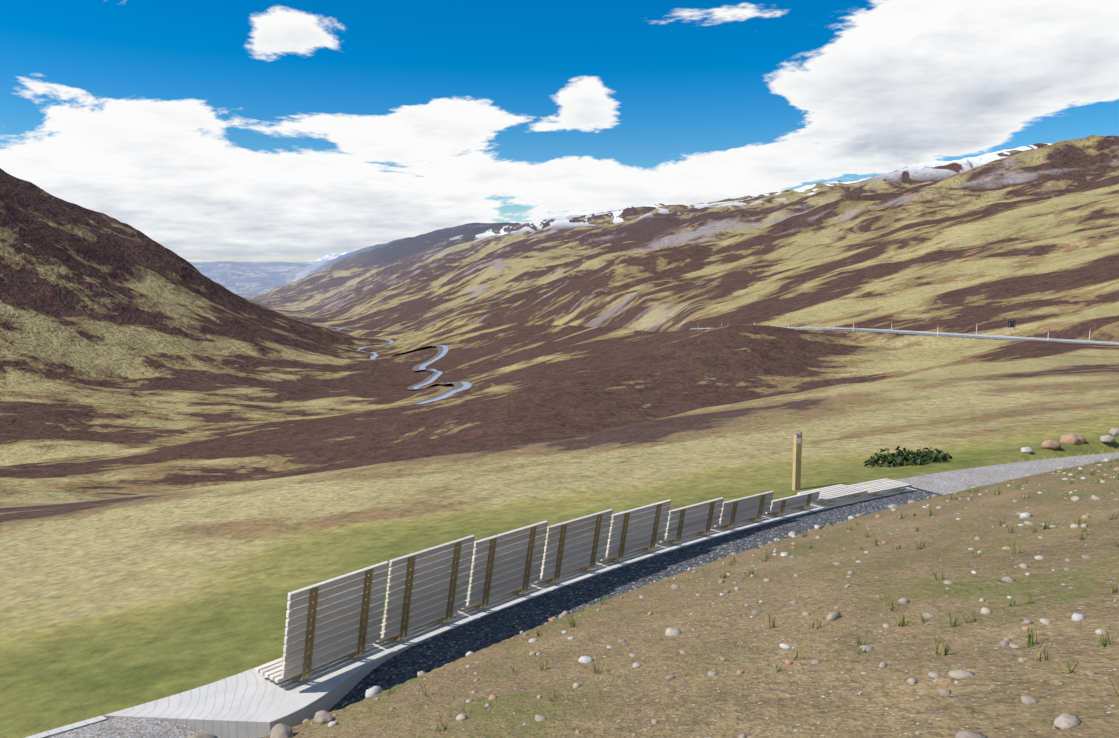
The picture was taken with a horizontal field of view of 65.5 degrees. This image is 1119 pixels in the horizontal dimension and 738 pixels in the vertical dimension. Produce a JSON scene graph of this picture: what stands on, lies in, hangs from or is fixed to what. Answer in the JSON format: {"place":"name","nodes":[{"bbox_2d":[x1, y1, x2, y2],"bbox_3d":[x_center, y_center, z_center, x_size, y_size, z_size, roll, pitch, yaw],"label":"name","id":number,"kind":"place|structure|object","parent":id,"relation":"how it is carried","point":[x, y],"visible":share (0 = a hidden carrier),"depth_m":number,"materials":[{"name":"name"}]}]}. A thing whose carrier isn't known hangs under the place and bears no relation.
{"place":"outdoors","nodes":[
{"label":"outdoors","id":0,"kind":"place"},
{"bbox_2d":[304,314,471,403],"bbox_3d":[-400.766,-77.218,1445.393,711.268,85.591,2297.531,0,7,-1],"label":"river","id":1,"kind":"structure","parent":0,"point":[436,374],"depth_m":431.25,"materials":[{"name":"liquid"}]},
{"bbox_2d":[0,135,1118,737],"bbox_3d":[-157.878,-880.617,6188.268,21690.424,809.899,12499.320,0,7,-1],"label":"terrain","id":2,"kind":"structure","parent":0,"point":[206,469],"depth_m":51.75,"materials":[{"name":"brown plant"}]},
{"bbox_2d":[25,487,915,737],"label":"concrete slab kerb","id":3,"kind":"structure","parent":2,"relation":"on","point":[251,703],"depth_m":10.64,"materials":[{"name":"grey concrete"}]},
{"bbox_2d":[255,478,911,682],"bbox_3d":[1.987,2.615,15.572,15.122,1.253,1.477,-6,9,-41],"label":"slatted bench","id":4,"kind":"object","parent":3,"relation":"on","point":[330,620],"visible":1,"depth_m":12.47,"materials":[{"name":"grey wood"}]},
{"bbox_2d":[46,452,1118,737],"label":"gravel paths","id":5,"kind":"structure","parent":2,"relation":"on","point":[444,648],"depth_m":13.88,"materials":[{"name":"grey gravel"}]},
{"bbox_2d":[187,427,1118,737],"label":"rocks","id":6,"kind":"object","parent":2,"relation":"on","point":[1063,721],"visible":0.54,"depth_m":8.82,"materials":[{"name":"grey stone"}]},
{"bbox_2d":[388,456,1118,731],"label":"bank grass tufts","id":7,"kind":"object","parent":2,"relation":"on","point":[1030,637],"visible":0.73,"depth_m":9.05,"materials":[{"name":"green plant"}]},
{"bbox_2d":[792,431,802,489],"bbox_3d":[5.733,2.278,21.007,0.165,1.565,0.165,-1,7,-12],"label":"waymarker post","id":8,"kind":"object","parent":2,"relation":"on","point":[797,454],"visible":0.92,"depth_m":20.95,"materials":[{"name":"beige wood"}]},
{"bbox_2d":[689,321,1118,344],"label":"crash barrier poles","id":9,"kind":"object","parent":2,"relation":"on","point":[1011,324],"visible":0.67,"depth_m":169.10,"materials":[{"name":"grey metal"}]},
{"bbox_2d":[864,446,951,466],"bbox_3d":[9.528,2.413,23.802,2.459,0.630,1.419,0,7,-1],"label":"juniper shrub","id":10,"kind":"object","parent":2,"relation":"on","point":[900,457],"visible":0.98,"depth_m":23.61,"materials":[{"name":"green plant"}]},
{"bbox_2d":[0,0,1118,261],"label":"sky","id":11,"kind":"structure","parent":0,"point":[213,130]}
]}

